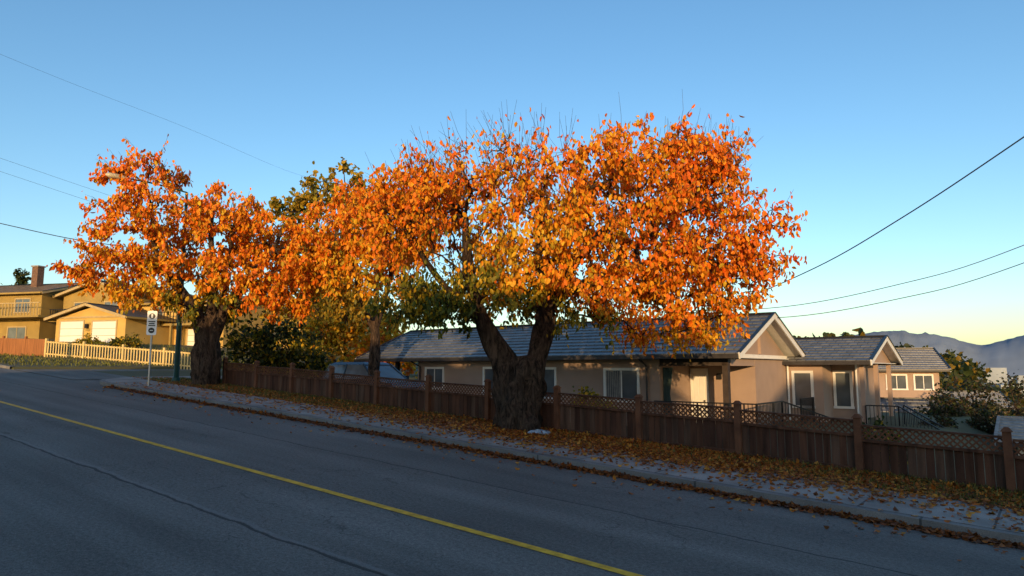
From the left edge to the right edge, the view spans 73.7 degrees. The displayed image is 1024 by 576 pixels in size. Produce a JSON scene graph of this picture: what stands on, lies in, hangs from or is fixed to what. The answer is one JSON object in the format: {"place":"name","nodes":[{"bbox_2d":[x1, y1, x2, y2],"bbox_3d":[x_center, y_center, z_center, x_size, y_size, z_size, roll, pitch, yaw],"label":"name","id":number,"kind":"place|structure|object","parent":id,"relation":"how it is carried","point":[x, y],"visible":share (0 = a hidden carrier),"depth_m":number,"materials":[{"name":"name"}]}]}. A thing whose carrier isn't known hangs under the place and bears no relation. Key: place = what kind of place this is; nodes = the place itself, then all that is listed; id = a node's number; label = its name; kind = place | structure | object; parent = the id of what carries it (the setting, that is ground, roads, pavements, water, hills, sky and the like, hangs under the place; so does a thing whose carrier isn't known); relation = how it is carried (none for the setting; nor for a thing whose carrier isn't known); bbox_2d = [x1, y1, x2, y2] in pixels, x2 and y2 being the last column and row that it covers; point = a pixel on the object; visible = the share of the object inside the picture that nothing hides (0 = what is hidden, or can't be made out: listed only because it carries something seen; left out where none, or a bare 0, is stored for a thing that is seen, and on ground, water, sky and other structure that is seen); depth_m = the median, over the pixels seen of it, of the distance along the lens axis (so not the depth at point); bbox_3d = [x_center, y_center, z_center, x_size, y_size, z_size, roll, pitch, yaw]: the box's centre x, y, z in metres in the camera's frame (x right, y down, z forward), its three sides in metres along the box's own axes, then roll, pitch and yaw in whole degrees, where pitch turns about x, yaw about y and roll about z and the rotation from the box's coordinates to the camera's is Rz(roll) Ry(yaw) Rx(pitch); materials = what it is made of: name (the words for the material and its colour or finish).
{"place":"outdoors","nodes":[
{"label":"outdoors","id":0,"kind":"place"},
{"bbox_2d":[0,341,247,366],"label":"lawn grass","id":1,"kind":"structure","parent":0,"point":[7,358],"depth_m":37.55,"materials":[{"name":"green plant"}]},
{"bbox_2d":[269,314,385,355],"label":"stucco house","id":2,"kind":"structure","parent":0,"point":[284,322],"depth_m":54.56,"materials":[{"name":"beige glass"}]},
{"bbox_2d":[273,318,366,355],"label":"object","id":3,"kind":"structure","parent":2,"relation":"in","point":[351,321],"depth_m":54.58,"materials":[{"name":"green plant"}]},
{"bbox_2d":[0,368,1023,575],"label":"road","id":4,"kind":"structure","parent":0,"point":[78,500],"depth_m":8.30,"materials":[{"name":"grey asphalt"}]},
{"bbox_2d":[0,364,13,368],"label":"kerb","id":5,"kind":"structure","parent":4,"relation":"on","point":[5,366],"depth_m":31.32,"materials":[{"name":"concrete"}]},
{"bbox_2d":[0,401,643,575],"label":"road centre line","id":6,"kind":"object","parent":4,"relation":"on","point":[579,560],"visible":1,"depth_m":8.43,"materials":[{"name":"yellow paint"}]},
{"bbox_2d":[106,383,1023,542],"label":"kerb","id":7,"kind":"structure","parent":4,"relation":"on","point":[1002,535],"depth_m":10.64,"materials":[{"name":"concrete"}]},
{"bbox_2d":[0,338,1023,532],"bbox_3d":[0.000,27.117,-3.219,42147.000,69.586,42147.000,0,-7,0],"label":"ground","id":8,"kind":"structure","parent":0,"point":[969,422],"depth_m":31.18,"materials":[{"name":"plant"}]},
{"bbox_2d":[5,265,30,284],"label":"conifer tree","id":9,"kind":"object","parent":8,"relation":"on","point":[22,281],"visible":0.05,"depth_m":60.39,"materials":[{"name":"green plant"}]},
{"bbox_2d":[0,336,44,355],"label":"cedar fence","id":10,"kind":"object","parent":8,"relation":"on","point":[24,346],"visible":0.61,"depth_m":40.86,"materials":[{"name":"brown wood"}]},
{"bbox_2d":[0,265,78,338],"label":"stucco split level house","id":11,"kind":"structure","parent":8,"relation":"on","point":[24,310],"depth_m":53.13,"materials":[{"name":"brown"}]},
{"bbox_2d":[0,265,66,338],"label":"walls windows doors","id":12,"kind":"structure","parent":11,"relation":"in","point":[21,315],"depth_m":53.06,"materials":[{"name":"yellow paint"}]},
{"bbox_2d":[68,331,103,343],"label":"garden shrub","id":13,"kind":"object","parent":8,"relation":"on","point":[89,339],"visible":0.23,"depth_m":44.91,"materials":[{"name":"green plant"}]},
{"bbox_2d":[43,302,175,344],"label":"stucco garage house","id":14,"kind":"structure","parent":8,"relation":"on","point":[103,322],"depth_m":47.51,"materials":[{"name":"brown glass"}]},
{"bbox_2d":[55,308,174,344],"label":"garage","id":15,"kind":"structure","parent":14,"relation":"in","point":[102,324],"depth_m":47.48,"materials":[{"name":"beige paint"}]},
{"bbox_2d":[44,338,190,369],"bbox_3d":[-21.812,3.729,37.979,10.947,1.976,0.120,-2,-7,16],"label":"cream picket fence","id":16,"kind":"object","parent":8,"relation":"on","point":[123,351],"visible":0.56,"depth_m":38.06,"materials":[{"name":"paint"}]},
{"bbox_2d":[49,282,194,321],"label":"stucco two storey house","id":17,"kind":"structure","parent":8,"relation":"on","point":[72,296],"depth_m":53.14,"materials":[{"name":"yellow"}]},
{"bbox_2d":[49,285,149,321],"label":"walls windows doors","id":18,"kind":"structure","parent":17,"relation":"in","point":[79,297],"depth_m":53.10,"materials":[{"name":"yellow paint"}]},
{"bbox_2d":[107,332,146,349],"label":"garden shrub","id":19,"kind":"object","parent":8,"relation":"on","point":[131,342],"visible":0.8,"depth_m":42.75,"materials":[{"name":"green plant"}]},
{"bbox_2d":[105,172,187,380],"bbox_3d":[-13.695,-0.195,25.367,0.300,7.768,3.110,-6,-9,39],"label":"street lamp","id":20,"kind":"object","parent":8,"relation":"on","point":[178,332],"visible":0.68,"depth_m":26.09,"materials":[{"name":"metal"}]},
{"bbox_2d":[146,310,156,385],"bbox_3d":[-12.606,2.195,23.795,0.320,2.850,0.081,1,-7,-12],"label":"traffic sign","id":21,"kind":"object","parent":8,"relation":"on","point":[151,322],"visible":0.98,"depth_m":23.86,"materials":[{"name":"metal"}]},
{"bbox_2d":[43,148,346,384],"bbox_3d":[-11.688,-0.782,25.756,10.976,9.471,5.914,0,-7,0],"label":"autumn cherry tree","id":22,"kind":"object","parent":8,"relation":"on","point":[218,308],"visible":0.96,"depth_m":24.68,"materials":[{"name":"orange plant"}]},
{"bbox_2d":[138,296,282,347],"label":"stucco house with deck","id":23,"kind":"structure","parent":8,"relation":"on","point":[187,335],"depth_m":50.54,"materials":[{"name":"beige paint"}]},
{"bbox_2d":[142,300,282,347],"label":"house","id":24,"kind":"structure","parent":23,"relation":"in","point":[187,335],"depth_m":50.50,"materials":[{"name":"beige paint"}]},
{"bbox_2d":[220,313,339,381],"bbox_3d":[-10.335,3.159,30.372,6.057,4.143,3.344,0,-7,0],"label":"laurel hedge","id":25,"kind":"object","parent":8,"relation":"on","point":[296,350],"visible":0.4,"depth_m":29.88,"materials":[{"name":"green plant"}]},
{"bbox_2d":[256,158,379,333],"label":"maple tree","id":26,"kind":"object","parent":8,"relation":"on","point":[300,199],"visible":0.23,"depth_m":46.22,"materials":[{"name":"green plant"}]},
{"bbox_2d":[288,286,392,367],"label":"yellow birch tree","id":27,"kind":"object","parent":8,"relation":"on","point":[339,335],"visible":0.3,"depth_m":40.29,"materials":[{"name":"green plant"}]},
{"bbox_2d":[288,158,448,374],"bbox_3d":[-5.324,0.066,26.004,6.000,9.802,4.914,0,-7,0],"label":"autumn cherry tree","id":28,"kind":"object","parent":8,"relation":"on","point":[358,270],"visible":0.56,"depth_m":25.15,"materials":[{"name":"orange plant"}]},
{"bbox_2d":[359,246,380,320],"bbox_3d":[-6.100,1.559,30.523,2.200,8.100,0.329,0,-7,0],"label":"utility pole","id":29,"kind":"object","parent":8,"relation":"on","point":[376,273],"visible":0.03,"depth_m":30.69,"materials":[{"name":"brown wood"}]},
{"bbox_2d":[396,261,1022,317],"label":"power line","id":30,"kind":"object","parent":29,"relation":"attached to","point":[884,301],"visible":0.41,"depth_m":21.59,"materials":[{"name":"metal"}]},
{"bbox_2d":[427,245,1023,310],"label":"power line","id":31,"kind":"object","parent":29,"relation":"attached to","point":[863,292],"visible":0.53,"depth_m":21.79,"materials":[{"name":"rubber"}]},
{"bbox_2d":[339,306,417,378],"bbox_3d":[-7.106,3.447,37.867,5.131,5.917,2.815,0,-7,0],"label":"yellow birch tree","id":32,"kind":"object","parent":8,"relation":"on","point":[363,346],"visible":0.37,"depth_m":37.69,"materials":[{"name":"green plant"}]},
{"bbox_2d":[330,94,807,430],"bbox_3d":[1.272,-0.453,16.601,11.296,8.222,5.988,0,-7,0],"label":"autumn cherry tree","id":33,"kind":"object","parent":8,"relation":"on","point":[519,389],"visible":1,"depth_m":15.42,"materials":[{"name":"orange plant"}]},
{"bbox_2d":[147,377,1023,509],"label":"grass verge","id":34,"kind":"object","parent":8,"relation":"on","point":[753,465],"depth_m":12.14,"materials":[{"name":"green plant"}]},
{"bbox_2d":[568,387,620,409],"bbox_3d":[2.232,3.424,17.954,1.530,1.646,1.002,0,-7,0],"label":"garden shrub","id":35,"kind":"object","parent":8,"relation":"on","point":[605,395],"visible":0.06,"depth_m":17.87,"materials":[{"name":"green plant"}]},
{"bbox_2d":[222,358,1023,493],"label":"wooden fence","id":36,"kind":"object","parent":8,"relation":"on","point":[638,424],"visible":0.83,"depth_m":13.78,"materials":[{"name":"brown wood"}]},
{"bbox_2d":[354,312,944,431],"bbox_3d":[5.380,4.299,28.615,22.429,5.609,12.220,-5,-9,38],"label":"stucco bungalow","id":37,"kind":"object","parent":8,"relation":"on","point":[833,378],"visible":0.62,"depth_m":24.37,"materials":[{"name":"beige paint"}]},
{"bbox_2d":[425,367,854,408],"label":"windows","id":38,"kind":"structure","parent":37,"relation":"in","point":[619,383],"depth_m":24.95,"materials":[{"name":"grey glass"}]},
{"bbox_2d":[690,368,721,418],"bbox_3d":[6.735,3.841,23.659,1.120,2.090,0.090,-5,-9,38],"label":"door","id":39,"kind":"structure","parent":37,"relation":"in","point":[698,376],"depth_m":23.83,"materials":[{"name":"beige paint"}]},
{"bbox_2d":[787,347,951,412],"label":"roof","id":40,"kind":"structure","parent":8,"relation":"on","point":[915,375],"depth_m":41.87,"materials":[{"name":"concrete"}]},
{"bbox_2d":[787,371,949,412],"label":"house","id":41,"kind":"structure","parent":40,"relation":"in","point":[907,387],"depth_m":41.71,"materials":[{"name":"beige paint"}]},
{"bbox_2d":[845,418,907,466],"bbox_3d":[7.147,3.223,13.269,1.043,1.338,1.054,4,-8,-33],"label":"garden shrub","id":42,"kind":"object","parent":8,"relation":"on","point":[881,429],"visible":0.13,"depth_m":13.14,"materials":[{"name":"green plant"}]},
{"bbox_2d":[831,331,1023,415],"bbox_3d":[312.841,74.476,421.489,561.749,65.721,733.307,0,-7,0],"label":"distant trees","id":43,"kind":"object","parent":8,"relation":"on","point":[948,357],"visible":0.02,"depth_m":184.04,"materials":[{"name":"green plant"}]},
{"bbox_2d":[915,398,969,416],"bbox_3d":[18.126,5.995,28.483,2.681,2.847,1.778,0,-7,0],"label":"garden tree","id":44,"kind":"object","parent":8,"relation":"on","point":[938,407],"visible":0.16,"depth_m":28.38,"materials":[{"name":"green plant"}]},
{"bbox_2d":[922,411,964,429],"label":"garden tree","id":45,"kind":"object","parent":8,"relation":"on","point":[947,421],"visible":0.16,"depth_m":23.40,"materials":[{"name":"green plant"}]},
{"bbox_2d":[919,383,985,417],"bbox_3d":[19.676,6.102,30.508,3.097,3.715,2.243,0,-7,0],"label":"garden tree","id":46,"kind":"object","parent":8,"relation":"on","point":[961,402],"visible":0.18,"depth_m":30.29,"materials":[{"name":"green plant"}]},
{"bbox_2d":[918,375,1017,421],"bbox_3d":[21.488,6.323,32.543,4.739,4.359,2.788,0,-7,0],"label":"garden tree","id":47,"kind":"object","parent":8,"relation":"on","point":[982,396],"visible":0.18,"depth_m":32.56,"materials":[{"name":"green plant"}]},
{"bbox_2d":[941,391,1017,414],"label":"bush","id":48,"kind":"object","parent":8,"relation":"on","point":[1005,402],"depth_m":55.79,"materials":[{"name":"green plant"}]},
{"bbox_2d":[966,405,1005,434],"bbox_3d":[17.460,5.430,24.993,2.251,2.344,1.397,0,-7,0],"label":"garden tree","id":49,"kind":"object","parent":8,"relation":"on","point":[988,427],"visible":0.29,"depth_m":24.97,"materials":[{"name":"green plant"}]},
{"bbox_2d":[956,367,1023,401],"bbox_3d":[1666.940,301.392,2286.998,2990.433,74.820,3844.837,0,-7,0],"label":"distant city","id":50,"kind":"object","parent":8,"relation":"on","point":[1013,378],"visible":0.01,"depth_m":2160.67},
{"bbox_2d":[974,379,1023,422],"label":"garden tree","id":51,"kind":"object","parent":8,"relation":"on","point":[1016,412],"visible":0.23,"depth_m":33.53,"materials":[{"name":"green plant"}]},
{"bbox_2d":[993,416,1023,454],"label":"detached garage","id":52,"kind":"structure","parent":8,"relation":"on","point":[1015,424],"depth_m":22.25,"materials":[{"name":"grey"}]},
{"bbox_2d":[993,384,1023,416],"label":"garden tree","id":53,"kind":"object","parent":8,"relation":"on","point":[1022,389],"visible":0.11,"depth_m":35.65,"materials":[{"name":"green plant"}]},
{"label":"parking pad","id":54,"kind":"object","parent":8,"relation":"on","visible":0},
{"bbox_2d":[323,362,424,397],"bbox_3d":[-5.431,3.706,26.526,4.560,1.646,2.100,-5,-9,38],"label":"parked car","id":55,"kind":"object","parent":54,"relation":"on","point":[385,369],"visible":0.14,"depth_m":26.31,"materials":[{"name":"paint"}]},
{"bbox_3d":[-27.300,-3.371,19.528,2.200,10.100,0.329,0,-7,0],"label":"utility pole","id":56,"kind":"object","parent":8,"relation":"on","visible":0},
{"bbox_2d":[3,55,311,177],"bbox_3d":[-14.031,-7.555,28.221,7.157,4.548,37.111,-2,-7,14],"label":"power line","id":57,"kind":"object","parent":56,"relation":"attached to","point":[142,110],"visible":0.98,"depth_m":24.52,"materials":[{"name":"rubber"}]},
{"bbox_2d":[1,158,342,273],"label":"power line","id":58,"kind":"object","parent":56,"relation":"attached to","point":[77,184],"visible":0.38,"depth_m":26.93,"materials":[{"name":"rubber"}]},
{"bbox_2d":[0,171,364,289],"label":"power line","id":59,"kind":"object","parent":56,"relation":"attached to","point":[69,194],"visible":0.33,"depth_m":26.64,"materials":[{"name":"rubber"}]},
{"bbox_2d":[0,223,373,266],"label":"power line","id":60,"kind":"object","parent":56,"relation":"attached to","point":[68,238],"visible":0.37,"depth_m":26.37,"materials":[{"name":"rubber"}]},
{"bbox_2d":[0,0,1023,344],"label":"sky","id":61,"kind":"structure","parent":0,"point":[867,110],"materials":[{"name":"blue"}]},
{"bbox_2d":[99,376,1023,532],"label":"sidewalk","id":62,"kind":"structure","parent":0,"point":[974,518],"depth_m":11.40,"materials":[{"name":"concrete"}]},
{"bbox_2d":[61,376,1023,559],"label":"fallen leaves","id":63,"kind":"object","parent":62,"relation":"on","point":[586,441],"visible":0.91,"depth_m":12.39,"materials":[{"name":"orange plant"}]},
{"bbox_2d":[528,429,550,433],"bbox_3d":[0.595,3.216,15.251,0.600,0.130,0.470,0,-7,0],"label":"plastic bag","id":64,"kind":"object","parent":63,"relation":"on","point":[540,431],"visible":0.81,"depth_m":15.17,"materials":[{"name":"white plastic"}]},
{"bbox_2d":[694,136,1023,312],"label":"power line","id":65,"kind":"object","parent":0,"point":[911,211],"visible":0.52,"depth_m":17.03,"materials":[{"name":"rubber"}]},
{"bbox_2d":[852,330,1023,375],"bbox_3d":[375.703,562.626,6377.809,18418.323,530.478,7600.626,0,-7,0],"label":"mountains","id":66,"kind":"structure","parent":0,"point":[1002,358],"depth_m":6963.67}
]}

